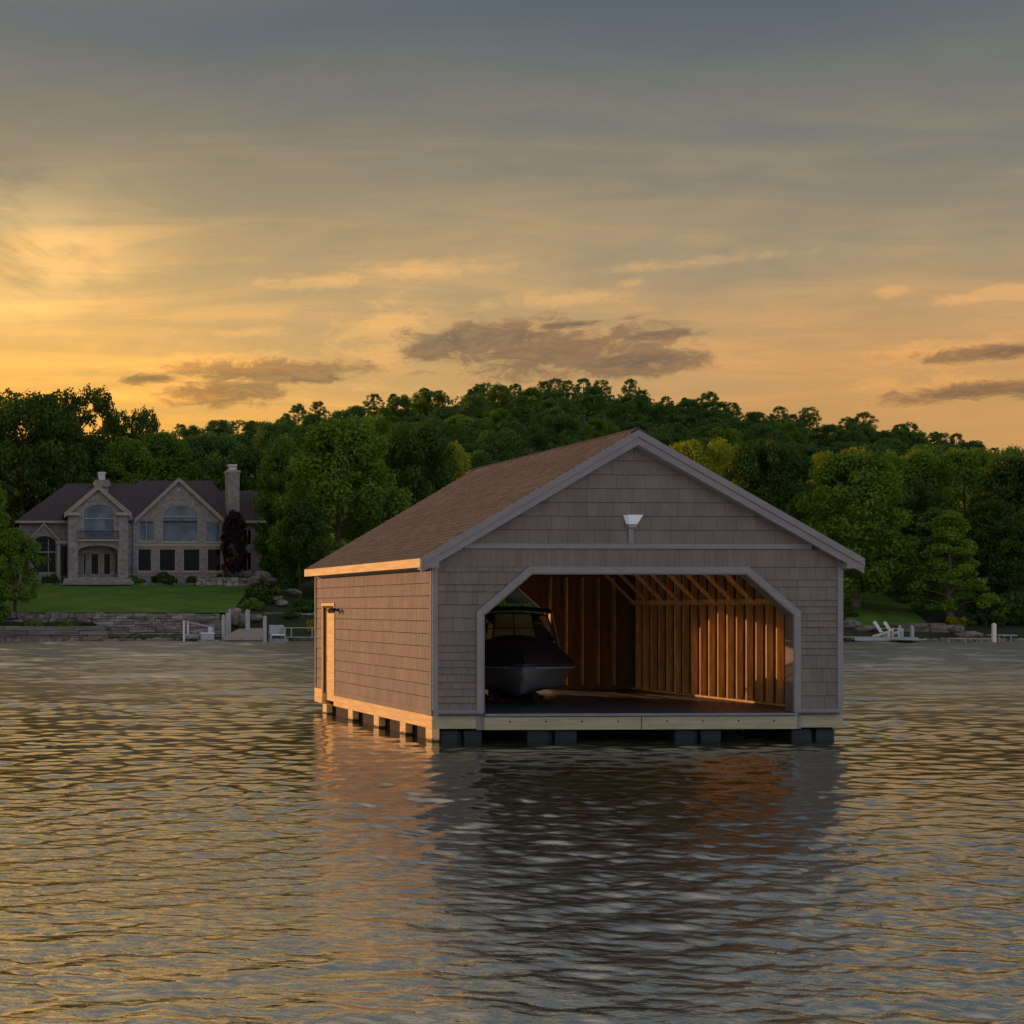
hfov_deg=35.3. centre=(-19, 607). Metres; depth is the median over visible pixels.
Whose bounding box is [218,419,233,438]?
woodland tree
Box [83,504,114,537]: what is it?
window
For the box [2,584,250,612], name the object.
lawn
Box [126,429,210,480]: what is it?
maple tree
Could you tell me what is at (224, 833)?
lake water
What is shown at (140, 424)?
ash tree
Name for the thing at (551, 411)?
woodland tree
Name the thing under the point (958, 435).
woodland tree
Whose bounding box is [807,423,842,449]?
woodland tree
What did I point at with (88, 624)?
shrub
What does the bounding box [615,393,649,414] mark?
woodland tree
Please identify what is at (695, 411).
woodland tree
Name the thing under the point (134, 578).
shrub
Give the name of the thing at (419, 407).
woodland tree
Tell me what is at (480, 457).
woodland tree
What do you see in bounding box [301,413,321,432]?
woodland tree
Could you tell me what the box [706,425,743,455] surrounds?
woodland tree
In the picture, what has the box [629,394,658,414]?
woodland tree
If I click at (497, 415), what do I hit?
woodland tree
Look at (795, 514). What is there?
maple tree
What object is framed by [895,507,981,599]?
pine tree
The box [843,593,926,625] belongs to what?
grass bank
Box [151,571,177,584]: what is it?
shrub
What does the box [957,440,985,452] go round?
woodland tree
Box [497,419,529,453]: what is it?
woodland tree
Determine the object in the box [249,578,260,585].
boulder
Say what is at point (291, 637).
walkway pier
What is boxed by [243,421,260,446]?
woodland tree
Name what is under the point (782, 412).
woodland tree
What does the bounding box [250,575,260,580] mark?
boulder
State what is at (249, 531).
window
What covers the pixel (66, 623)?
shrub
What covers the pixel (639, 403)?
woodland tree
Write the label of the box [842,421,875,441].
woodland tree
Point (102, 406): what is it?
oak tree
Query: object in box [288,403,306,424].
woodland tree
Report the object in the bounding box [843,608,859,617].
shrub
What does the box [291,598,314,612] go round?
shrub
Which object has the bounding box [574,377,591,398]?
woodland tree
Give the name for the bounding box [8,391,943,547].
trees
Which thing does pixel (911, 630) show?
mooring post
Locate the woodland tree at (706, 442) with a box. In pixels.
[673,437,714,454]
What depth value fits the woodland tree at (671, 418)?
462.67 m
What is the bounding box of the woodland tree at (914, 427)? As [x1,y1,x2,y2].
[902,422,920,432]
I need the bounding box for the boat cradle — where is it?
[485,690,551,703]
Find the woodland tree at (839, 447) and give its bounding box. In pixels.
[819,441,858,455]
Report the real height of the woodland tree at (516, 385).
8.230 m
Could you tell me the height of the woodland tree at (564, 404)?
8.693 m
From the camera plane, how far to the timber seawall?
115.09 m
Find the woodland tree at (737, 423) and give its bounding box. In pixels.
[724,416,757,441]
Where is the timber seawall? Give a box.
[0,626,107,639]
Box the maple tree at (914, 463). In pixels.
[881,447,955,534]
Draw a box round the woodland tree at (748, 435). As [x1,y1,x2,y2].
[740,423,779,443]
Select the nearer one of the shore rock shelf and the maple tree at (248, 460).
the shore rock shelf
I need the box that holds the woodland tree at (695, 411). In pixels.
[672,398,703,426]
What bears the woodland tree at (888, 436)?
on the terrain at (925, 615)
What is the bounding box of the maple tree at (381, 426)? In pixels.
[340,414,405,542]
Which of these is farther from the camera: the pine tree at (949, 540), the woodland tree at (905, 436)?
the woodland tree at (905, 436)
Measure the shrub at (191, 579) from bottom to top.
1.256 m
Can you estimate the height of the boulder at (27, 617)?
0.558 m
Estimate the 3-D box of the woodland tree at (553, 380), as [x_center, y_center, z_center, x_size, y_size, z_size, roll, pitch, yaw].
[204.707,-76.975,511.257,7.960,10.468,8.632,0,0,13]
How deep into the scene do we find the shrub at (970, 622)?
119.16 m
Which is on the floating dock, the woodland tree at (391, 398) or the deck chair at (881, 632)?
the deck chair at (881, 632)
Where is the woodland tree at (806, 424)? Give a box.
[796,414,813,435]
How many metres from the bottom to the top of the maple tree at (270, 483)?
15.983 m
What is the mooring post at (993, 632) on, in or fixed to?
in the lake water
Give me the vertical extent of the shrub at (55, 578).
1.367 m
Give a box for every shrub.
[0,601,10,622]
[24,620,42,630]
[41,575,51,583]
[50,573,59,583]
[59,620,72,625]
[80,622,96,630]
[128,575,137,583]
[137,578,146,582]
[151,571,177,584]
[185,575,197,582]
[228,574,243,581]
[239,597,264,609]
[245,584,284,604]
[282,612,298,617]
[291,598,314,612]
[306,619,314,631]
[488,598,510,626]
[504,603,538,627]
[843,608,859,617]
[945,616,966,625]
[965,592,1010,625]
[966,618,977,625]
[998,590,1023,625]
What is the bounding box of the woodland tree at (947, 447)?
[932,444,956,452]
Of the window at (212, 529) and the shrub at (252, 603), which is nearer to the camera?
the shrub at (252, 603)
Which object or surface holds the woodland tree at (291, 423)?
on the terrain at (925, 615)
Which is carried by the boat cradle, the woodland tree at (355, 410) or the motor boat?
the motor boat
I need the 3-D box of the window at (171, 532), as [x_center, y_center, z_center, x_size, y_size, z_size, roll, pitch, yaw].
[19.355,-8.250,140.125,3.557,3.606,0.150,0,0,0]
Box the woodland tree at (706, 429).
[691,422,725,439]
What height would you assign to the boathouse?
6.653 m
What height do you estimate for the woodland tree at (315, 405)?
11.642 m
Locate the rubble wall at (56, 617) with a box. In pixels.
[3,612,102,623]
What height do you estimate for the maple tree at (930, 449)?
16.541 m
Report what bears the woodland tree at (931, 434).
on the terrain at (925, 615)
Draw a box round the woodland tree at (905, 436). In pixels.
[895,430,916,452]
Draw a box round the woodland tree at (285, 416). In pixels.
[281,413,296,425]
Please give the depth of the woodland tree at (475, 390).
498.78 m
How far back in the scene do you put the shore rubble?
113.72 m
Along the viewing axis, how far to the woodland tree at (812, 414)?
518.82 m
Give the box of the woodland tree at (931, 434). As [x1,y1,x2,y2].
[928,431,942,443]
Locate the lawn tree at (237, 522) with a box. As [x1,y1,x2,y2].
[220,509,250,576]
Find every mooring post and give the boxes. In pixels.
[222,614,224,640]
[225,613,227,640]
[228,608,230,633]
[245,609,249,630]
[263,615,266,640]
[910,625,913,636]
[992,623,995,641]
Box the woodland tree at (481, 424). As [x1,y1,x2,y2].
[449,415,497,454]
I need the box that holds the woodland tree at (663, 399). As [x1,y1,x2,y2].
[658,396,675,414]
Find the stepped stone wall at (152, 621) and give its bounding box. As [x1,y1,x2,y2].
[93,613,221,638]
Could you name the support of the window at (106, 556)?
in the stone house
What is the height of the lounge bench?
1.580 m
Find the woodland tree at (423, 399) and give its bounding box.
[409,390,448,415]
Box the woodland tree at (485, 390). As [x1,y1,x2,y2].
[471,384,488,407]
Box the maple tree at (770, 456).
[719,437,821,514]
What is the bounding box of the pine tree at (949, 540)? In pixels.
[900,510,1008,617]
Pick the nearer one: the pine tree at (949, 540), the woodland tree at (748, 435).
the pine tree at (949, 540)
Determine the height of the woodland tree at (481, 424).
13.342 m
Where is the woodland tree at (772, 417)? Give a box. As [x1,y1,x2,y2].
[766,414,782,421]
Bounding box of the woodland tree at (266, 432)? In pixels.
[254,420,302,451]
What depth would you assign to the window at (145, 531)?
140.17 m
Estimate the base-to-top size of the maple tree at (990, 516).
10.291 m
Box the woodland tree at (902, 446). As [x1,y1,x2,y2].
[873,438,908,454]
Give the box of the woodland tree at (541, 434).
[527,412,581,450]
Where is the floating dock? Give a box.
[843,636,926,641]
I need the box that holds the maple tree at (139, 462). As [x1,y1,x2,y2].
[87,436,159,483]
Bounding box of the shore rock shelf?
[890,623,953,631]
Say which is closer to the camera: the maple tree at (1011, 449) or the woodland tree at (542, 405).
the maple tree at (1011, 449)
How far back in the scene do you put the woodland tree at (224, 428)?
492.05 m
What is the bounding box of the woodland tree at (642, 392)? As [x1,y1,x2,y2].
[633,389,651,400]
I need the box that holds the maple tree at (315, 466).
[265,414,415,581]
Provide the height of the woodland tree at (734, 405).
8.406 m
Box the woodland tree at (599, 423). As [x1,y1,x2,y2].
[576,418,619,439]
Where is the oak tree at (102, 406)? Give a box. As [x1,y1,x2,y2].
[13,383,122,484]
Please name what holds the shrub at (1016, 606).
on the terrain at (925, 615)
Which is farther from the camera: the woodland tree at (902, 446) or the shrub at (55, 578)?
the woodland tree at (902, 446)
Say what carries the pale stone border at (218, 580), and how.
on the lawn at (140, 598)
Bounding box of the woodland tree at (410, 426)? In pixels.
[389,421,418,470]
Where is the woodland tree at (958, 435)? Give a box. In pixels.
[948,432,964,449]
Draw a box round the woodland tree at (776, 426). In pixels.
[751,420,781,439]
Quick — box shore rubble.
[0,637,1023,640]
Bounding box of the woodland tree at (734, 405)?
[723,402,742,418]
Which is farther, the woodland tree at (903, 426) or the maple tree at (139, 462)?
the woodland tree at (903, 426)
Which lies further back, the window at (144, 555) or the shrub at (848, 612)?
the window at (144, 555)
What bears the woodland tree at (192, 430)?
on the terrain at (925, 615)
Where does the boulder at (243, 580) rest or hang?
on the pale stone border at (218, 580)
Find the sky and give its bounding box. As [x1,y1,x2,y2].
[0,0,1023,452]
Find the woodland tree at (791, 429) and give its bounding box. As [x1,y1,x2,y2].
[761,421,801,443]
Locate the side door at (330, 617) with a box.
[321,603,334,700]
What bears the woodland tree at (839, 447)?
on the terrain at (925, 615)
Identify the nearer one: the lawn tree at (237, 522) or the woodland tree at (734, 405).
the lawn tree at (237, 522)
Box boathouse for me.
[304,427,864,742]
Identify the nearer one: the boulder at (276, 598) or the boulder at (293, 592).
the boulder at (276, 598)
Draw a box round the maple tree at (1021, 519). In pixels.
[1016,498,1023,540]
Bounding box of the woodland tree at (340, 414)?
[326,410,353,421]
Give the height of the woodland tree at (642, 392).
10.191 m
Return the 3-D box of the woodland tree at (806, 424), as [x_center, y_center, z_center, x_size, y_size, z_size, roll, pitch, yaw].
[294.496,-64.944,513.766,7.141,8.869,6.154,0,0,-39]
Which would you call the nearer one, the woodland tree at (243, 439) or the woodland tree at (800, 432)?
the woodland tree at (243, 439)
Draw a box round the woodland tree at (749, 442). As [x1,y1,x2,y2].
[729,439,759,447]
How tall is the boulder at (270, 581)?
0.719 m
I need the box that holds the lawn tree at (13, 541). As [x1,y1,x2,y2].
[0,527,50,611]
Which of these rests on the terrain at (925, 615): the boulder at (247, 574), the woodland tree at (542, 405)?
the woodland tree at (542, 405)
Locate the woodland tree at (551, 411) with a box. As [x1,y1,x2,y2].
[527,405,569,442]
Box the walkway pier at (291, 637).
[280,627,314,640]
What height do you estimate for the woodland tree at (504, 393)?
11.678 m
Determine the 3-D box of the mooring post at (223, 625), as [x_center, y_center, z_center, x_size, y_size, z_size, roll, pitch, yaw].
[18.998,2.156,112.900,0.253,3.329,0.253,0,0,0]
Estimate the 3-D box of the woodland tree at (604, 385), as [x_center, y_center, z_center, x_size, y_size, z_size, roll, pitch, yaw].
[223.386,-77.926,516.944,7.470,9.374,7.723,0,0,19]
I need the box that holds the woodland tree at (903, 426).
[892,423,909,431]
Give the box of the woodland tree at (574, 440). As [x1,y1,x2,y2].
[551,437,590,448]
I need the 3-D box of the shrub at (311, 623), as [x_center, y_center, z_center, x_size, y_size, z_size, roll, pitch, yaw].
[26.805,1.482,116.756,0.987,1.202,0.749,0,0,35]
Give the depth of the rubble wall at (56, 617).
118.34 m
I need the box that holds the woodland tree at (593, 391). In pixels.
[581,385,607,414]
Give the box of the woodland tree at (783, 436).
[759,430,790,443]
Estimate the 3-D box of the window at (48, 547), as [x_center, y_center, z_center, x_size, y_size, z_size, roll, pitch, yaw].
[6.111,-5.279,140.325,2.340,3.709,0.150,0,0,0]
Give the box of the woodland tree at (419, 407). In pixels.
[410,399,426,414]
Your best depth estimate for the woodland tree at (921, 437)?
492.23 m
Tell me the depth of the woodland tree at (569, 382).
513.98 m
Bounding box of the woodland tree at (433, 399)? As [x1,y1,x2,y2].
[431,390,447,407]
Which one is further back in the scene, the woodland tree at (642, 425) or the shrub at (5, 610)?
the woodland tree at (642, 425)
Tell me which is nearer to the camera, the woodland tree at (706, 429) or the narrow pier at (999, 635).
the narrow pier at (999, 635)
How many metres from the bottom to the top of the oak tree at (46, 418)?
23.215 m
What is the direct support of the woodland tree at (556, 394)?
on the terrain at (925, 615)
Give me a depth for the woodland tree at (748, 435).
422.92 m
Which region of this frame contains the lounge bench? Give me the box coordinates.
[267,625,287,641]
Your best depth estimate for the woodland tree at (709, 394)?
518.00 m
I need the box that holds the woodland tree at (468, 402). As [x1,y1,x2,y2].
[457,392,496,429]
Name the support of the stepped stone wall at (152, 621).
on the terrain at (925, 615)
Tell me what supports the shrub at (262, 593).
on the terrain at (925, 615)
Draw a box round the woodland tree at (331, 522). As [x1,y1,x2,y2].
[322,510,356,543]
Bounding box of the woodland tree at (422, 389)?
[416,387,431,403]
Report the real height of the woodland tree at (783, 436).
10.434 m
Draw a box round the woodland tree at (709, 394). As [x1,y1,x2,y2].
[699,391,720,410]
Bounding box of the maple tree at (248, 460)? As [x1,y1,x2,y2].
[219,444,278,554]
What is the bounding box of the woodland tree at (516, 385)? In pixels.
[509,383,521,402]
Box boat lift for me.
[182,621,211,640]
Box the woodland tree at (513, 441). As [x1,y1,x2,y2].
[472,428,530,465]
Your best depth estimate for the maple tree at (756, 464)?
154.91 m
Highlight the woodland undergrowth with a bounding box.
[6,552,1023,588]
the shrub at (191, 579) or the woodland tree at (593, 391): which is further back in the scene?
the woodland tree at (593, 391)
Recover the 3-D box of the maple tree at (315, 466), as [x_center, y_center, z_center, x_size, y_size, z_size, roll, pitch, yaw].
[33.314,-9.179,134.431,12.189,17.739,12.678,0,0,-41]
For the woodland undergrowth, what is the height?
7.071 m
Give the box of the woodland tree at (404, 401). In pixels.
[389,394,417,423]
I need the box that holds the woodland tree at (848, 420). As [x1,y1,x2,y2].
[837,416,857,428]
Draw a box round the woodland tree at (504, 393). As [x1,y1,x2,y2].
[481,382,513,413]
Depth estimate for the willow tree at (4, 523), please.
133.13 m
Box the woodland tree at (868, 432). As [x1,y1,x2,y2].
[847,424,875,444]
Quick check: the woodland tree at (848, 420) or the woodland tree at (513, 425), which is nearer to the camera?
the woodland tree at (513, 425)
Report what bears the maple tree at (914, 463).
on the terrain at (925, 615)
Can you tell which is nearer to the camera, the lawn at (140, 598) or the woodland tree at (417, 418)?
the lawn at (140, 598)
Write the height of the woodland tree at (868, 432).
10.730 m
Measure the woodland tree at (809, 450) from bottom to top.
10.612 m
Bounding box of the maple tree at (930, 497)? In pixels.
[871,476,944,594]
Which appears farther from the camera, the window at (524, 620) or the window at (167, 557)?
the window at (167, 557)
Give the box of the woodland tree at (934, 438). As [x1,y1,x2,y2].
[930,432,954,445]
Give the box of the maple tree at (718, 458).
[670,437,759,495]
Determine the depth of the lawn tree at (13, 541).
118.32 m
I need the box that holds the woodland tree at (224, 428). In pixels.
[204,419,234,439]
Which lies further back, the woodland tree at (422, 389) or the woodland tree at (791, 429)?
the woodland tree at (422, 389)
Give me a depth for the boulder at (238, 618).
116.98 m
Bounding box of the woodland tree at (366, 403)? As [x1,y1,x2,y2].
[363,393,384,415]
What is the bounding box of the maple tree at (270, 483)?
[251,433,307,583]
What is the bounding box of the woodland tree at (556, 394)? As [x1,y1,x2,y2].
[540,390,568,408]
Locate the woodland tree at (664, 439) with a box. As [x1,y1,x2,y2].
[646,431,675,448]
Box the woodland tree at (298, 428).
[289,424,314,452]
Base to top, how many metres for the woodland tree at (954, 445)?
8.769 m
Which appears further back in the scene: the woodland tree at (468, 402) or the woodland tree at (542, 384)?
the woodland tree at (542, 384)
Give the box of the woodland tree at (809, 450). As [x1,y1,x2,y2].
[790,442,818,461]
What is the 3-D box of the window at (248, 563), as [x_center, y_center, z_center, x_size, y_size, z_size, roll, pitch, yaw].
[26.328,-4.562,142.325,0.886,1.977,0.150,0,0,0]
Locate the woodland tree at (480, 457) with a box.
[466,449,498,469]
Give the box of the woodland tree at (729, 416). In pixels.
[716,404,733,418]
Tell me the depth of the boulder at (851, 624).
117.97 m
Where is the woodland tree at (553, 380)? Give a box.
[546,377,566,398]
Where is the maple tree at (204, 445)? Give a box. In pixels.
[175,428,254,490]
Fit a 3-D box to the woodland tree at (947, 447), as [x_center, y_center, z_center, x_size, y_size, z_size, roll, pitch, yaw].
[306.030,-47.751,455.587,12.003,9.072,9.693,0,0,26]
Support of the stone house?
on the terrain at (925, 615)
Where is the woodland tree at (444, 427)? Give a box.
[412,417,453,444]
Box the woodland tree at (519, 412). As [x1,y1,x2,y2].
[510,406,536,427]
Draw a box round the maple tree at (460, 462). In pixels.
[433,440,471,492]
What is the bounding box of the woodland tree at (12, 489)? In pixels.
[4,470,16,498]
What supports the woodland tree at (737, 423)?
on the terrain at (925, 615)
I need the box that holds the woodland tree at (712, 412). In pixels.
[697,399,730,423]
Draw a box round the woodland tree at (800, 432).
[779,420,803,443]
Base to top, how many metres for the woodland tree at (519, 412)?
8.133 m
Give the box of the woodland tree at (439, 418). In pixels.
[419,416,449,436]
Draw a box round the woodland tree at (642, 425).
[618,420,655,432]
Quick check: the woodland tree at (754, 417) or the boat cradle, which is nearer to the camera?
the boat cradle
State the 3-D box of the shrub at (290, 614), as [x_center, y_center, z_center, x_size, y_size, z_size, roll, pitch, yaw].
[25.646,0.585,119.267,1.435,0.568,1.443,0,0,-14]
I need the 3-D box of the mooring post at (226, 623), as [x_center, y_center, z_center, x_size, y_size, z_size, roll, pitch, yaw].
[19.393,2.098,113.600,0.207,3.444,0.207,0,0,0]
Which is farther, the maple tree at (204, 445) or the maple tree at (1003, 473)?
the maple tree at (204, 445)
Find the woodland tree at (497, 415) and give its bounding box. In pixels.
[474,408,517,437]
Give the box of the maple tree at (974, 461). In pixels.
[914,447,1014,580]
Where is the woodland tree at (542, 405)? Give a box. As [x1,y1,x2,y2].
[528,397,563,428]
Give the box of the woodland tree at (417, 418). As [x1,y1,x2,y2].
[399,415,425,425]
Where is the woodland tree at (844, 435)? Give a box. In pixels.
[827,428,871,449]
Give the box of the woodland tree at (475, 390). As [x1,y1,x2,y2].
[464,386,484,411]
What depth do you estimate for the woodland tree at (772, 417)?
507.09 m
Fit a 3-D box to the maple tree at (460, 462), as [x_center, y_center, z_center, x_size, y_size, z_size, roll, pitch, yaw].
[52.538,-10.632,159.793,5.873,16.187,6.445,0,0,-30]
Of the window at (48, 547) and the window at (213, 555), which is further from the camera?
the window at (48, 547)
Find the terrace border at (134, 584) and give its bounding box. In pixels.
[40,583,194,584]
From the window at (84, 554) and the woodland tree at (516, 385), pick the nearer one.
the window at (84, 554)
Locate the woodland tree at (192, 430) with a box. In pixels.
[178,425,204,439]
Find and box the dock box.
[197,632,218,641]
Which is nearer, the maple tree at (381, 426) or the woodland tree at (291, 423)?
the maple tree at (381, 426)
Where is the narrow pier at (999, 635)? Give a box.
[940,634,1016,641]
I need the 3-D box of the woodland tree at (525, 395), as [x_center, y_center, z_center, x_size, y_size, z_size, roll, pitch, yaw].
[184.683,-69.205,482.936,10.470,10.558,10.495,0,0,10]
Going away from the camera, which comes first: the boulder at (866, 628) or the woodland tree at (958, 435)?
the boulder at (866, 628)
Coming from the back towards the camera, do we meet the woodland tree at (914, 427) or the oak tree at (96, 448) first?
the woodland tree at (914, 427)
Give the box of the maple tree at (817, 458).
[785,446,869,551]
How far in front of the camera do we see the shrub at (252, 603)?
121.83 m
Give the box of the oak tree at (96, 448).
[9,427,120,515]
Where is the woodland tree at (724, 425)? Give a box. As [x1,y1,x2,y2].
[690,416,729,433]
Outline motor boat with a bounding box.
[485,606,577,695]
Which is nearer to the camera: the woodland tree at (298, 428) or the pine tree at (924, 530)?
the pine tree at (924, 530)
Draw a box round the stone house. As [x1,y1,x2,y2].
[13,464,265,584]
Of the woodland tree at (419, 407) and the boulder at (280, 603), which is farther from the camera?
the woodland tree at (419, 407)
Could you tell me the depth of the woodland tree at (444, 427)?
394.43 m
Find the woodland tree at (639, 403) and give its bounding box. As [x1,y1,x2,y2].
[615,398,652,421]
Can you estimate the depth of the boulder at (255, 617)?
118.08 m
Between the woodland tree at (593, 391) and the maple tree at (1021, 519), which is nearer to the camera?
the maple tree at (1021, 519)
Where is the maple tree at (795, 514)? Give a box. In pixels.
[785,490,865,577]
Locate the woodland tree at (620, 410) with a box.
[603,402,648,430]
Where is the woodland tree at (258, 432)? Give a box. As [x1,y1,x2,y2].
[252,420,283,442]
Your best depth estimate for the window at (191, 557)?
140.17 m
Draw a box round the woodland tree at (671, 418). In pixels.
[647,402,686,428]
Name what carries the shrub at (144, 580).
on the terrain at (925, 615)
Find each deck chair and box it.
[872,621,893,636]
[883,621,903,636]
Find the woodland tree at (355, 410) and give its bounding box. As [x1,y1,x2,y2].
[346,405,367,418]
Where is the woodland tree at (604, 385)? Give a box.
[593,379,611,398]
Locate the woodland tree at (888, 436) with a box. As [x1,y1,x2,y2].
[869,429,899,444]
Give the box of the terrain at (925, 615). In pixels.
[0,401,1023,640]
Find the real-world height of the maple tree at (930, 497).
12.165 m
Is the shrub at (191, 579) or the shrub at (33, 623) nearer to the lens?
the shrub at (33, 623)
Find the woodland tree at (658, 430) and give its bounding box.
[646,426,681,440]
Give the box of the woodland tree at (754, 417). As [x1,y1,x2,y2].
[743,411,768,429]
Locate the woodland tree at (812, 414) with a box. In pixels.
[798,406,821,432]
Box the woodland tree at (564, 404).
[548,397,580,417]
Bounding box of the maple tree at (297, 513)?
[270,498,330,597]
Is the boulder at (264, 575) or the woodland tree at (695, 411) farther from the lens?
the woodland tree at (695, 411)
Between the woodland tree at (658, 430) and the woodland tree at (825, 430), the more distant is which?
the woodland tree at (825, 430)
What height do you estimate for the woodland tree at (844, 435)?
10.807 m
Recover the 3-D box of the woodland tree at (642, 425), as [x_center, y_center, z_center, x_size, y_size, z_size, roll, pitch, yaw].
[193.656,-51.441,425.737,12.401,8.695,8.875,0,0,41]
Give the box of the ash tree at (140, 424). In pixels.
[94,405,160,482]
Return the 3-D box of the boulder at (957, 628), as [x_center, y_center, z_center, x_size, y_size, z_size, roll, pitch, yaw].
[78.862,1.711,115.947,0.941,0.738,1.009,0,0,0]
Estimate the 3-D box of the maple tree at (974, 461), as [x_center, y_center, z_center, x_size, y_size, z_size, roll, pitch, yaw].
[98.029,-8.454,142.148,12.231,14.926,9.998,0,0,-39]
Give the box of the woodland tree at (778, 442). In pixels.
[777,441,799,482]
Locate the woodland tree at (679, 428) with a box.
[664,422,694,442]
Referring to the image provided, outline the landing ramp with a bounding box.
[222,628,262,640]
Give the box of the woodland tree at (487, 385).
[479,382,496,403]
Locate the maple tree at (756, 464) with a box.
[711,444,782,510]
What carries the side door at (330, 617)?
in the boathouse
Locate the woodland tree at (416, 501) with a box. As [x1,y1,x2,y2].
[406,485,428,502]
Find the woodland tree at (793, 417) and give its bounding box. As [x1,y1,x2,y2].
[783,414,804,436]
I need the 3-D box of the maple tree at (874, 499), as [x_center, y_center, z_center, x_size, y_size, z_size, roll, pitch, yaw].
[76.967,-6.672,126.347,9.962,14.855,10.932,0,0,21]
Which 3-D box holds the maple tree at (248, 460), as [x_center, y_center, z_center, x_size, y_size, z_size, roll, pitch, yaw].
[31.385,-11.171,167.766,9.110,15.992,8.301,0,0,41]
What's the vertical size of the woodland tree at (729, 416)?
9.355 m
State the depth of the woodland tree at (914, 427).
511.90 m
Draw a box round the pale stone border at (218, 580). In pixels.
[195,577,250,585]
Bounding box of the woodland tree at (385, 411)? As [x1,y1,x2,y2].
[371,407,397,424]
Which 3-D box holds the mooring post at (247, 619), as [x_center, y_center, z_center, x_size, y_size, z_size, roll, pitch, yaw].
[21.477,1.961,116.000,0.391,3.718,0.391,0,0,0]
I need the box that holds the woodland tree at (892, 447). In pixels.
[879,443,903,458]
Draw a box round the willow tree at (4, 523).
[0,481,10,575]
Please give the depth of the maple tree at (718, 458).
147.94 m
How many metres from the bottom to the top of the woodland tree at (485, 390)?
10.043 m
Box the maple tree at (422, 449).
[365,420,455,529]
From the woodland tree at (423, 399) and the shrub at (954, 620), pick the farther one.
the woodland tree at (423, 399)
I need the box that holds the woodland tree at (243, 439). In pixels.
[217,432,256,461]
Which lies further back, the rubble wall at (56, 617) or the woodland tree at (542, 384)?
the woodland tree at (542, 384)
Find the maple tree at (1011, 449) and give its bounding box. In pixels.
[954,445,1023,561]
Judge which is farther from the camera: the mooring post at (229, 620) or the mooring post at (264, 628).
the mooring post at (229, 620)
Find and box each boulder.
[22,615,32,621]
[225,608,241,613]
[231,612,244,626]
[239,570,253,577]
[240,578,247,582]
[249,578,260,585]
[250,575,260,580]
[250,614,262,621]
[254,570,271,582]
[265,578,275,584]
[271,595,282,600]
[276,600,287,606]
[284,589,301,595]
[843,619,861,628]
[853,625,875,631]
[951,625,963,632]
[954,631,983,636]
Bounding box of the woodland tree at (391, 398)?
[386,394,398,411]
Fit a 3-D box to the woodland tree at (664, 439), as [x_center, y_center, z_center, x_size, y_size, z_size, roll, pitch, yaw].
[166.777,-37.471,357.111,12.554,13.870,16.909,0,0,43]
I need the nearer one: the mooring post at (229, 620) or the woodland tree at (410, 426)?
the mooring post at (229, 620)
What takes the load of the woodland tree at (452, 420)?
on the terrain at (925, 615)
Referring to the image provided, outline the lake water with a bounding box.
[0,641,1023,1023]
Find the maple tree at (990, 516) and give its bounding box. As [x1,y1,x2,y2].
[953,498,1023,601]
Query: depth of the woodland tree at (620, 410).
449.08 m
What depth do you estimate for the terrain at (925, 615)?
118.56 m
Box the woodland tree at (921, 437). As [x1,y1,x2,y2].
[909,432,931,448]
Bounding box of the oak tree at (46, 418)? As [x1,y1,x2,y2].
[0,387,97,553]
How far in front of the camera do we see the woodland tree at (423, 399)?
493.75 m
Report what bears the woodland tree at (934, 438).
on the terrain at (925, 615)
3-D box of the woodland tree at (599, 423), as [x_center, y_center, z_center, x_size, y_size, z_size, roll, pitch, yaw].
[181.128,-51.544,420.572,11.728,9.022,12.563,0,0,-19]
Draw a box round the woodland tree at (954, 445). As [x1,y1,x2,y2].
[942,443,959,452]
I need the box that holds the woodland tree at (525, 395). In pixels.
[516,387,544,407]
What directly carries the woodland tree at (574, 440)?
on the terrain at (925, 615)
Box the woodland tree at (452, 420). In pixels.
[445,414,473,437]
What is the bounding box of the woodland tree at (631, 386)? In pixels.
[618,378,639,401]
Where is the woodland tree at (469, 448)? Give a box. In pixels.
[454,443,496,465]
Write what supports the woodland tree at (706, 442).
on the terrain at (925, 615)
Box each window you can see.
[32,535,55,572]
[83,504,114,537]
[83,553,85,574]
[90,553,98,574]
[103,553,110,574]
[114,553,116,574]
[138,521,153,541]
[138,549,151,571]
[159,549,175,571]
[162,505,197,541]
[183,549,199,571]
[205,522,220,541]
[207,549,220,571]
[243,552,251,570]
[244,529,251,544]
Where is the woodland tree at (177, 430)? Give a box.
[171,423,188,439]
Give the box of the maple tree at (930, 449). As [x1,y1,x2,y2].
[905,443,962,523]
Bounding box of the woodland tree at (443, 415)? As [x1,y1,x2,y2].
[428,406,456,427]
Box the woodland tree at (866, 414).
[852,411,879,430]
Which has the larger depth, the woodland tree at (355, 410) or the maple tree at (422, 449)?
the woodland tree at (355, 410)
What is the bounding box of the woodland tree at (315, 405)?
[307,401,330,424]
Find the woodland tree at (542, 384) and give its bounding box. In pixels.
[535,380,555,398]
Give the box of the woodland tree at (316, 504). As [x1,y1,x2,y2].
[303,490,342,528]
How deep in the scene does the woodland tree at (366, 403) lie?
520.47 m
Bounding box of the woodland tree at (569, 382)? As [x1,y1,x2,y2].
[561,379,578,399]
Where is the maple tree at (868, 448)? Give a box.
[842,442,895,532]
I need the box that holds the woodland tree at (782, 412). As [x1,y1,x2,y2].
[769,405,788,421]
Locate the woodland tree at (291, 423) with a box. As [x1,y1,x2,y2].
[275,418,300,434]
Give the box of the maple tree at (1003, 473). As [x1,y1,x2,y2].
[965,453,1023,596]
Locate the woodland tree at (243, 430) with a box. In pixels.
[231,420,245,433]
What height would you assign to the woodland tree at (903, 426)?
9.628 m
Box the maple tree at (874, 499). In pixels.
[794,449,923,606]

